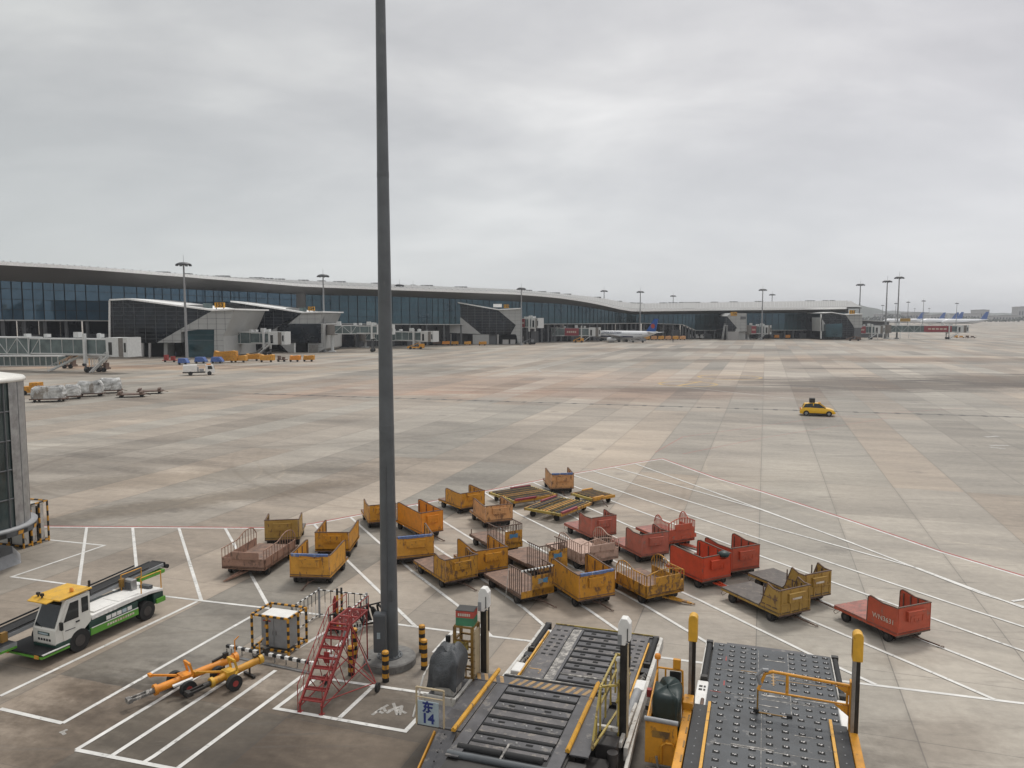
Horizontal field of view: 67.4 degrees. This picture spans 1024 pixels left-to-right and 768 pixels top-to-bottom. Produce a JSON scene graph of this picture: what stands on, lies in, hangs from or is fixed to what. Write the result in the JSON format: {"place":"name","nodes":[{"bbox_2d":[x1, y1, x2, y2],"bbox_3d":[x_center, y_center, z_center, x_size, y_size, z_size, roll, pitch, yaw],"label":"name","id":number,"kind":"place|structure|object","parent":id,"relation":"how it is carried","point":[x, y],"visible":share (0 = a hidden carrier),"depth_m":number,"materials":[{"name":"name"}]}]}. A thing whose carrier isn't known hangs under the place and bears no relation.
{"place":"outdoors","nodes":[
{"label":"outdoors","id":0,"kind":"place"},
{"bbox_2d":[65,384,80,395],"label":"wrapped cargo","id":1,"kind":"object","parent":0,"point":[73,389],"visible":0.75,"depth_m":111.83,"materials":[{"name":"plastic"}]},
{"bbox_2d":[99,378,121,389],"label":"wrapped cargo","id":2,"kind":"object","parent":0,"point":[112,383],"visible":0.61,"depth_m":120.62,"materials":[{"name":"plastic"}]},
{"bbox_2d":[0,321,1023,767],"bbox_3d":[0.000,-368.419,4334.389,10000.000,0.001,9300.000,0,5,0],"label":"ground","id":3,"kind":"structure","parent":0,"point":[202,455],"depth_m":49.76,"materials":[{"name":"concrete"}]},
{"bbox_2d":[0,372,37,570],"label":"glass rotunda","id":4,"kind":"structure","parent":3,"relation":"on","point":[18,517],"depth_m":36.49,"materials":[{"name":"grey paint"}]},
{"bbox_2d":[0,498,49,548],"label":"panel cage","id":5,"kind":"object","parent":3,"relation":"on","point":[36,534],"visible":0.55,"depth_m":40.61,"materials":[{"name":"black paint"}]},
{"bbox_2d":[0,355,65,365],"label":"service corridor","id":6,"kind":"object","parent":3,"relation":"on","point":[26,360],"visible":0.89,"depth_m":186.22,"materials":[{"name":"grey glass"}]},
{"bbox_2d":[24,382,42,394],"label":"tow tractor","id":7,"kind":"object","parent":3,"relation":"on","point":[27,389],"visible":0.51,"depth_m":117.89,"materials":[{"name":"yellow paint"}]},
{"bbox_2d":[29,397,71,402],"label":"cargo dolly","id":8,"kind":"object","parent":3,"relation":"on","point":[57,399],"visible":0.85,"depth_m":108.24,"materials":[{"name":"metal"}]},
{"bbox_2d":[30,385,66,398],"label":"wrapped cargo","id":9,"kind":"object","parent":8,"relation":"on","point":[47,392],"visible":1,"depth_m":107.97,"materials":[{"name":"plastic"}]},
{"bbox_2d":[0,332,141,372],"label":"jet bridge","id":10,"kind":"structure","parent":3,"relation":"on","point":[99,346],"depth_m":165.68,"materials":[{"name":"white metal"}]},
{"bbox_2d":[47,356,94,371],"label":"mobile stairs","id":11,"kind":"structure","parent":3,"relation":"on","point":[64,363],"depth_m":168.31,"materials":[{"name":"metal"}]},
{"bbox_2d":[0,560,168,659],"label":"belt loader","id":12,"kind":"object","parent":3,"relation":"on","point":[71,617],"visible":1,"depth_m":27.73,"materials":[{"name":"metal"}]},
{"bbox_2d":[81,392,108,395],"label":"cargo dolly","id":13,"kind":"object","parent":3,"relation":"on","point":[99,394],"visible":0.57,"depth_m":115.62,"materials":[{"name":"metal"}]},
{"bbox_2d":[77,380,104,392],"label":"wrapped cargo","id":14,"kind":"object","parent":13,"relation":"on","point":[96,386],"visible":0.74,"depth_m":115.48,"materials":[{"name":"plastic"}]},
{"bbox_2d":[96,360,110,371],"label":"ground support loader","id":15,"kind":"object","parent":3,"relation":"on","point":[105,366],"visible":0.84,"depth_m":166.87,"materials":[{"name":"metal"}]},
{"bbox_2d":[116,390,150,397],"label":"cargo dolly","id":16,"kind":"object","parent":3,"relation":"on","point":[121,394],"visible":1,"depth_m":114.58,"materials":[{"name":"metal"}]},
{"bbox_2d":[125,636,239,704],"bbox_3d":[-10.564,9.256,24.812,1.280,1.214,3.684,5,7,43],"label":"tow bar","id":17,"kind":"object","parent":3,"relation":"on","point":[182,679],"visible":0.91,"depth_m":24.52,"materials":[{"name":"orange paint"}]},
{"bbox_2d":[175,259,191,359],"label":"light mast","id":18,"kind":"object","parent":3,"relation":"on","point":[183,264],"visible":0.84,"depth_m":210.25,"materials":[{"name":"metal"}]},
{"bbox_2d":[109,298,268,357],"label":"boarding pier","id":19,"kind":"structure","parent":3,"relation":"on","point":[157,326],"depth_m":225.45,"materials":[{"name":"grey glass"}]},
{"bbox_2d":[182,364,214,375],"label":"service truck","id":20,"kind":"object","parent":3,"relation":"on","point":[190,370],"visible":1,"depth_m":157.12,"materials":[{"name":"white paint"}]},
{"bbox_2d":[213,351,237,362],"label":"distant cart","id":21,"kind":"object","parent":3,"relation":"on","point":[231,356],"visible":0.75,"depth_m":200.53,"materials":[{"name":"yellow paint"}]},
{"bbox_2d":[184,638,268,696],"bbox_3d":[-9.301,9.254,25.127,1.280,1.164,2.950,4,6,39],"label":"tow bar","id":22,"kind":"object","parent":3,"relation":"on","point":[230,677],"visible":1,"depth_m":24.91,"materials":[{"name":"metal"}]},
{"bbox_2d":[221,528,297,581],"bbox_3d":[-12.176,8.023,36.767,2.160,1.585,4.366,1,5,9],"label":"railed baggage cart","id":23,"kind":"object","parent":3,"relation":"on","point":[252,556],"visible":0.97,"depth_m":35.83,"materials":[{"name":"brown paint"}]},
{"bbox_2d":[238,328,290,354],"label":"jet bridge","id":24,"kind":"structure","parent":3,"relation":"on","point":[264,337],"depth_m":236.00,"materials":[{"name":"white metal"}]},
{"bbox_2d":[260,354,274,361],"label":"distant cart","id":25,"kind":"object","parent":3,"relation":"on","point":[270,357],"visible":1,"depth_m":202.60,"materials":[{"name":"orange paint"}]},
{"bbox_2d":[226,644,313,673],"bbox_3d":[-8.516,9.547,26.701,3.748,0.310,0.330,2,5,22],"label":"barrier","id":26,"kind":"object","parent":3,"relation":"on","point":[270,654],"visible":0.88,"depth_m":26.57,"materials":[{"name":"metal"}]},
{"bbox_2d":[250,602,307,655],"bbox_3d":[-8.472,8.901,27.987,1.576,1.372,1.215,2,5,17],"label":"guard cage","id":27,"kind":"object","parent":3,"relation":"on","point":[288,651],"visible":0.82,"depth_m":27.66,"materials":[{"name":"black paint"}]},
{"bbox_2d":[261,608,297,648],"bbox_3d":[-8.461,8.907,27.989,1.151,1.160,0.760,2,5,17],"label":"electrical cabinet","id":28,"kind":"object","parent":3,"relation":"on","point":[277,631],"visible":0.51,"depth_m":27.70,"materials":[{"name":"metal"}]},
{"bbox_2d":[225,301,343,352],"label":"boarding pier","id":29,"kind":"structure","parent":3,"relation":"on","point":[306,327],"depth_m":256.94,"materials":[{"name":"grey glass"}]},
{"bbox_2d":[264,512,305,543],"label":"baggage cart","id":30,"kind":"object","parent":3,"relation":"on","point":[275,529],"visible":0.81,"depth_m":40.05,"materials":[{"name":"yellow paint"}]},
{"bbox_2d":[289,539,347,590],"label":"baggage cart","id":31,"kind":"object","parent":3,"relation":"on","point":[305,565],"visible":1,"depth_m":34.34,"materials":[{"name":"orange paint"}]},
{"bbox_2d":[0,261,644,356],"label":"terminal building","id":32,"kind":"structure","parent":3,"relation":"on","point":[53,299],"depth_m":280.48,"materials":[{"name":"metal"}]},
{"bbox_2d":[317,274,328,351],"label":"light mast","id":33,"kind":"object","parent":3,"relation":"on","point":[323,276],"visible":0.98,"depth_m":260.02,"materials":[{"name":"metal"}]},
{"bbox_2d":[291,587,367,645],"bbox_3d":[-6.941,8.863,29.398,2.412,1.200,2.282,1,5,16],"label":"pen fence","id":34,"kind":"object","parent":3,"relation":"on","point":[330,591],"visible":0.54,"depth_m":30.19,"materials":[{"name":"metal"}]},
{"bbox_2d":[314,520,359,556],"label":"baggage cart","id":35,"kind":"object","parent":3,"relation":"on","point":[326,542],"visible":0.88,"depth_m":38.09,"materials":[{"name":"yellow paint"}]},
{"bbox_2d":[297,593,380,715],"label":"red steps","id":36,"kind":"structure","parent":3,"relation":"on","point":[330,658],"depth_m":24.61,"materials":[{"name":"metal"}]},
{"bbox_2d":[347,645,354,676],"bbox_3d":[-5.392,9.270,25.768,0.236,1.024,0.236,3,6,27],"label":"bollard","id":37,"kind":"object","parent":3,"relation":"on","point":[349,647],"visible":0.65,"depth_m":25.67,"materials":[{"name":"metal"}]},
{"bbox_2d":[327,601,380,631],"bbox_3d":[-5.955,8.957,29.617,2.339,0.975,0.887,-2,6,-25],"label":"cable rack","id":38,"kind":"object","parent":3,"relation":"on","point":[372,608],"visible":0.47,"depth_m":29.59,"materials":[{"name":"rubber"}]},
{"bbox_2d":[351,627,357,658],"bbox_3d":[-5.563,9.130,27.091,0.236,1.073,0.236,0,5,0],"label":"bollard","id":39,"kind":"object","parent":3,"relation":"on","point":[355,643],"visible":0.56,"depth_m":27.01,"materials":[{"name":"metal"}]},
{"bbox_2d":[326,321,394,351],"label":"jet bridge","id":40,"kind":"structure","parent":3,"relation":"on","point":[337,328],"depth_m":260.16,"materials":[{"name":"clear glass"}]},
{"bbox_2d":[361,499,396,527],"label":"baggage cart","id":41,"kind":"object","parent":3,"relation":"on","point":[371,514],"visible":0.41,"depth_m":43.48,"materials":[{"name":"yellow paint"}]},
{"bbox_2d":[382,650,388,682],"bbox_3d":[-4.170,9.296,25.314,0.236,1.051,0.236,-4,6,-36],"label":"bollard","id":42,"kind":"object","parent":3,"relation":"on","point":[385,666],"visible":1,"depth_m":25.23,"materials":[{"name":"metal"}]},
{"bbox_2d":[364,0,415,674],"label":"mast","id":43,"kind":"object","parent":3,"relation":"on","point":[385,636],"visible":0.89,"depth_m":25.74,"materials":[{"name":"metal"}]},
{"bbox_2d":[359,328,438,348],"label":"jet bridge","id":44,"kind":"structure","parent":3,"relation":"on","point":[418,336],"depth_m":288.33,"materials":[{"name":"white metal"}]},
{"bbox_2d":[396,523,433,568],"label":"baggage cart","id":45,"kind":"object","parent":3,"relation":"on","point":[410,548],"visible":0.73,"depth_m":37.12,"materials":[{"name":"orange paint"}]},
{"bbox_2d":[396,499,444,540],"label":"baggage cart","id":46,"kind":"object","parent":3,"relation":"on","point":[430,515],"visible":0.88,"depth_m":41.82,"materials":[{"name":"orange paint"}]},
{"bbox_2d":[419,624,424,652],"bbox_3d":[-3.228,9.121,27.542,0.236,1.011,0.236,-1,5,-9],"label":"bollard","id":47,"kind":"object","parent":3,"relation":"on","point":[421,631],"visible":0.73,"depth_m":27.44,"materials":[{"name":"metal"}]},
{"bbox_2d":[420,638,427,670],"bbox_3d":[-2.998,9.216,26.204,0.236,1.056,0.236,2,5,18],"label":"bollard","id":48,"kind":"object","parent":3,"relation":"on","point":[424,663],"visible":0.98,"depth_m":26.11,"materials":[{"name":"metal"}]},
{"bbox_2d":[413,547,477,590],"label":"baggage cart","id":49,"kind":"object","parent":3,"relation":"on","point":[444,569],"visible":1,"depth_m":34.13,"materials":[{"name":"paint"}]},
{"bbox_2d":[438,484,484,513],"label":"baggage cart","id":50,"kind":"object","parent":3,"relation":"on","point":[462,502],"visible":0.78,"depth_m":47.10,"materials":[{"name":"yellow paint"}]},
{"bbox_2d":[454,534,507,578],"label":"baggage cart","id":51,"kind":"object","parent":3,"relation":"on","point":[493,556],"visible":0.62,"depth_m":35.28,"materials":[{"name":"yellow paint"}]},
{"bbox_2d":[450,302,520,343],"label":"boarding pier","id":52,"kind":"structure","parent":3,"relation":"on","point":[488,325],"depth_m":329.92,"materials":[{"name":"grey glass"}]},
{"bbox_2d":[469,496,512,530],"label":"baggage cart","id":53,"kind":"object","parent":3,"relation":"on","point":[501,513],"visible":0.98,"depth_m":43.81,"materials":[{"name":"orange paint"}]},
{"bbox_2d":[469,519,522,549],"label":"caged baggage cart","id":54,"kind":"object","parent":3,"relation":"on","point":[511,540],"visible":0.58,"depth_m":38.84,"materials":[{"name":"metal"}]},
{"bbox_2d":[0,459,1023,767],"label":"parking lines","id":55,"kind":"object","parent":3,"relation":"on","point":[346,711],"visible":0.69,"depth_m":29.52,"materials":[{"name":"white paint"}]},
{"bbox_2d":[484,558,556,607],"bbox_3d":[0.385,8.339,33.087,1.735,1.600,4.068,-3,6,-30],"label":"caged baggage cart","id":56,"kind":"object","parent":3,"relation":"on","point":[519,585],"visible":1,"depth_m":32.30,"materials":[{"name":"metal"}]},
{"bbox_2d":[517,287,525,344],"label":"light mast","id":57,"kind":"object","parent":3,"relation":"on","point":[521,288],"visible":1,"depth_m":320.46,"materials":[{"name":"metal"}]},
{"bbox_2d":[489,484,557,506],"bbox_3d":[0.923,7.359,49.856,3.390,0.620,3.792,-3,6,-34],"label":"pallet dolly","id":58,"kind":"object","parent":3,"relation":"on","point":[520,494],"visible":0.89,"depth_m":49.85,"materials":[{"name":"orange paint"}]},
{"bbox_2d":[516,316,543,344],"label":"jet bridge","id":59,"kind":"structure","parent":3,"relation":"on","point":[534,322],"depth_m":330.33,"materials":[{"name":"white metal"}]},
{"bbox_2d":[59,347,1011,734],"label":"faded white marks","id":60,"kind":"object","parent":3,"relation":"on","point":[395,709],"visible":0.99,"depth_m":23.90,"materials":[{"name":"paint"}]},
{"bbox_2d":[508,536,566,575],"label":"caged baggage cart","id":61,"kind":"object","parent":3,"relation":"on","point":[529,557],"visible":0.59,"depth_m":35.75,"materials":[{"name":"metal"}]},
{"bbox_2d":[412,586,662,767],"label":"cargo loader","id":62,"kind":"object","parent":3,"relation":"on","point":[573,696],"visible":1,"depth_m":20.67,"materials":[{"name":"grey metal"}]},
{"bbox_2d":[455,605,477,626],"bbox_3d":[-1.332,6.798,22.538,0.550,0.455,0.453,1,5,12],"label":"cardboard box","id":63,"kind":"object","parent":62,"relation":"on","point":[466,615],"visible":1,"depth_m":22.35,"materials":[{"name":"cardboard"}]},
{"bbox_2d":[56,408,1023,575],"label":"red boundary line","id":64,"kind":"object","parent":3,"relation":"on","point":[591,470],"visible":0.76,"depth_m":44.91,"materials":[{"name":"paint"}]},
{"bbox_2d":[524,495,591,520],"bbox_3d":[3.155,7.626,46.806,3.451,0.620,3.600,4,6,36],"label":"pallet dolly","id":65,"kind":"object","parent":3,"relation":"on","point":[560,506],"visible":0.98,"depth_m":46.56,"materials":[{"name":"orange paint"}]},
{"bbox_2d":[543,467,573,495],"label":"baggage cart","id":66,"kind":"object","parent":3,"relation":"on","point":[557,482],"visible":0.98,"depth_m":52.05,"materials":[{"name":"orange paint"}]},
{"bbox_2d":[551,325,600,340],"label":"jet bridge","id":67,"kind":"structure","parent":3,"relation":"on","point":[584,331],"depth_m":366.80,"materials":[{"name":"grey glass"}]},
{"bbox_2d":[545,527,618,568],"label":"railed baggage cart","id":68,"kind":"object","parent":3,"relation":"on","point":[600,549],"visible":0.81,"depth_m":36.82,"materials":[{"name":"pink paint"}]},
{"bbox_2d":[551,553,614,610],"bbox_3d":[3.051,8.389,32.753,1.775,1.558,3.739,-2,6,-25],"label":"baggage cart","id":69,"kind":"object","parent":3,"relation":"on","point":[595,582],"visible":0.91,"depth_m":31.94,"materials":[{"name":"yellow paint"}]},
{"bbox_2d":[564,509,616,542],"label":"baggage cart","id":70,"kind":"object","parent":3,"relation":"on","point":[586,525],"visible":0.83,"depth_m":40.94,"materials":[{"name":"red paint"}]},
{"bbox_2d":[571,488,614,506],"bbox_3d":[5.473,7.378,49.634,1.963,0.620,2.924,-4,6,-36],"label":"pallet dolly","id":71,"kind":"object","parent":3,"relation":"on","point":[592,495],"visible":0.96,"depth_m":49.59,"materials":[{"name":"orange paint"}]},
{"bbox_2d":[595,319,661,341],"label":"airliner","id":72,"kind":"object","parent":3,"relation":"on","point":[615,335],"visible":0.97,"depth_m":360.88,"materials":[{"name":"white paint"}]},
{"bbox_2d":[256,393,1008,416],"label":"drain channel","id":73,"kind":"object","parent":3,"relation":"on","point":[660,406],"visible":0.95,"depth_m":102.86,"materials":[{"name":"metal"}]},
{"bbox_2d":[610,523,669,563],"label":"baggage cart","id":74,"kind":"object","parent":3,"relation":"on","point":[648,546],"visible":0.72,"depth_m":37.60,"materials":[{"name":"red paint"}]},
{"bbox_2d":[615,554,694,604],"bbox_3d":[5.923,8.366,33.145,2.027,1.535,3.755,-3,6,-27],"label":"railed baggage cart","id":75,"kind":"object","parent":3,"relation":"on","point":[656,583],"visible":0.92,"depth_m":32.40,"materials":[{"name":"paint"}]},
{"bbox_2d":[635,511,696,548],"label":"railed baggage cart","id":76,"kind":"object","parent":3,"relation":"on","point":[683,533],"visible":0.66,"depth_m":39.86,"materials":[{"name":"red paint"}]},
{"bbox_2d":[666,540,730,587],"bbox_3d":[8.654,8.173,34.799,1.675,1.630,3.338,-3,6,-28],"label":"baggage cart","id":77,"kind":"object","parent":3,"relation":"on","point":[708,564],"visible":0.86,"depth_m":34.22,"materials":[{"name":"red paint"}]},
{"bbox_2d":[658,375,761,386],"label":"yellow turning marks","id":78,"kind":"object","parent":3,"relation":"on","point":[706,382],"visible":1,"depth_m":140.31,"materials":[{"name":"paint"}]},
{"bbox_2d":[694,533,759,575],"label":"baggage cart","id":79,"kind":"object","parent":3,"relation":"on","point":[745,556],"visible":0.56,"depth_m":35.39,"materials":[{"name":"red paint"}]},
{"bbox_2d":[642,300,861,338],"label":"terminal building","id":80,"kind":"structure","parent":3,"relation":"on","point":[783,318],"depth_m":416.96,"materials":[{"name":"metal"}]},
{"bbox_2d":[644,612,864,767],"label":"cargo loader","id":81,"kind":"object","parent":3,"relation":"on","point":[746,706],"visible":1,"depth_m":19.82,"materials":[{"name":"grey metal"}]},
{"bbox_2d":[759,289,766,339],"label":"light mast","id":82,"kind":"object","parent":3,"relation":"on","point":[762,290],"visible":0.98,"depth_m":394.14,"materials":[{"name":"metal"}]},
{"bbox_2d":[721,576,817,626],"bbox_3d":[10.547,8.522,31.308,1.694,1.546,4.137,-2,6,-26],"label":"baggage cart","id":83,"kind":"object","parent":3,"relation":"on","point":[774,603],"visible":1,"depth_m":30.35,"materials":[{"name":"yellow paint"}]},
{"bbox_2d":[748,562,836,609],"bbox_3d":[12.165,8.365,33.092,1.544,1.546,4.139,-2,6,-25],"label":"baggage cart","id":84,"kind":"object","parent":3,"relation":"on","point":[818,579],"visible":0.8,"depth_m":32.24,"materials":[{"name":"yellow paint"}]},
{"bbox_2d":[799,398,835,416],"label":"car","id":85,"kind":"object","parent":3,"relation":"on","point":[812,406],"visible":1,"depth_m":92.99,"materials":[{"name":"yellow"}]},
{"bbox_2d":[806,310,861,338],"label":"boarding pier","id":86,"kind":"structure","parent":3,"relation":"on","point":[827,325],"depth_m":401.73,"materials":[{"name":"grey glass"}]},
{"bbox_2d":[861,324,884,338],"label":"jet bridge","id":87,"kind":"structure","parent":3,"relation":"on","point":[871,329],"depth_m":403.10,"materials":[{"name":"white metal"}]},
{"bbox_2d":[861,320,889,336],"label":"building","id":88,"kind":"structure","parent":3,"relation":"on","point":[875,323],"depth_m":443.64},
{"bbox_2d":[882,278,891,337],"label":"light mast","id":89,"kind":"object","parent":3,"relation":"on","point":[887,281],"visible":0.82,"depth_m":417.61,"materials":[{"name":"metal"}]},
{"bbox_2d":[833,589,943,647],"bbox_3d":[14.348,8.708,29.295,1.708,1.527,3.832,-2,5,-22],"label":"baggage cart","id":90,"kind":"object","parent":3,"relation":"on","point":[910,616],"visible":1,"depth_m":28.47,"materials":[{"name":"red paint"}]},
{"bbox_2d":[894,273,904,338],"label":"light mast","id":91,"kind":"object","parent":3,"relation":"on","point":[899,277],"visible":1,"depth_m":412.39,"materials":[{"name":"metal"}]},
{"bbox_2d":[883,312,923,322],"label":"airliner","id":92,"kind":"object","parent":3,"relation":"on","point":[921,315],"visible":0.57,"depth_m":1144.09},
{"bbox_2d":[920,312,963,323],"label":"airliner","id":93,"kind":"object","parent":3,"relation":"on","point":[934,321],"visible":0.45,"depth_m":1055.54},
{"bbox_2d":[862,314,1023,321],"bbox_3d":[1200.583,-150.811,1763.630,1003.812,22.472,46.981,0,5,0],"label":"distant trees","id":94,"kind":"object","parent":3,"relation":"on","point":[1018,319],"visible":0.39,"depth_m":1757.41,"materials":[{"name":"plant"}]},
{"bbox_2d":[942,312,991,323],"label":"airliner","id":95,"kind":"object","parent":3,"relation":"on","point":[965,321],"visible":1,"depth_m":1014.36,"materials":[{"name":"metal"}]},
{"bbox_2d":[0,0,1023,312],"label":"sky","id":96,"kind":"structure","parent":0,"point":[701,151],"materials":[{"name":"grey"}]},
{"bbox_2d":[715,312,746,339],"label":"boarding pier","id":97,"kind":"structure","parent":0,"point":[736,322],"depth_m":396.85,"materials":[{"name":"grey concrete"}]},
{"bbox_2d":[745,323,771,339],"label":"jet bridge","id":98,"kind":"structure","parent":0,"point":[754,329],"depth_m":397.90,"materials":[{"name":"white metal"}]},
{"bbox_2d":[848,304,949,319],"bbox_3d":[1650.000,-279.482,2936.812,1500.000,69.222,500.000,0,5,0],"label":"hill","id":99,"kind":"structure","parent":0,"point":[865,312],"depth_m":2786.06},
{"bbox_2d":[901,312,927,318],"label":"distant building","id":100,"kind":"structure","parent":0,"point":[917,314],"depth_m":2091.46,"materials":[{"name":"metal"}]},
{"bbox_2d":[883,323,968,338],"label":"jet bridge","id":101,"kind":"structure","parent":0,"point":[897,327],"depth_m":409.06,"materials":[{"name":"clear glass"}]},
{"bbox_2d":[924,314,946,318],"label":"distant building","id":102,"kind":"structure","parent":0,"point":[931,316],"depth_m":1992.55,"materials":[{"name":"metal"}]},
{"bbox_2d":[887,310,1011,316],"bbox_3d":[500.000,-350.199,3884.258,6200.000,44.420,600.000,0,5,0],"label":"hills behind","id":103,"kind":"structure","parent":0,"point":[947,314],"depth_m":3824.06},
{"bbox_2d":[950,313,980,318],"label":"distant building","id":104,"kind":"structure","parent":0,"point":[970,315],"depth_m":2141.50,"materials":[{"name":"metal"}]},
{"bbox_2d":[971,309,989,316],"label":"distant building","id":105,"kind":"structure","parent":0,"point":[982,312],"depth_m":2190.61,"materials":[{"name":"metal"}]},
{"bbox_2d":[987,315,1018,320],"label":"distant building","id":106,"kind":"structure","parent":0,"point":[1005,317],"depth_m":1992.35,"materials":[{"name":"metal"}]},
{"bbox_2d":[1012,306,1023,320],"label":"distant building","id":107,"kind":"structure","parent":0,"point":[1018,310],"depth_m":2291.17,"materials":[{"name":"metal"}]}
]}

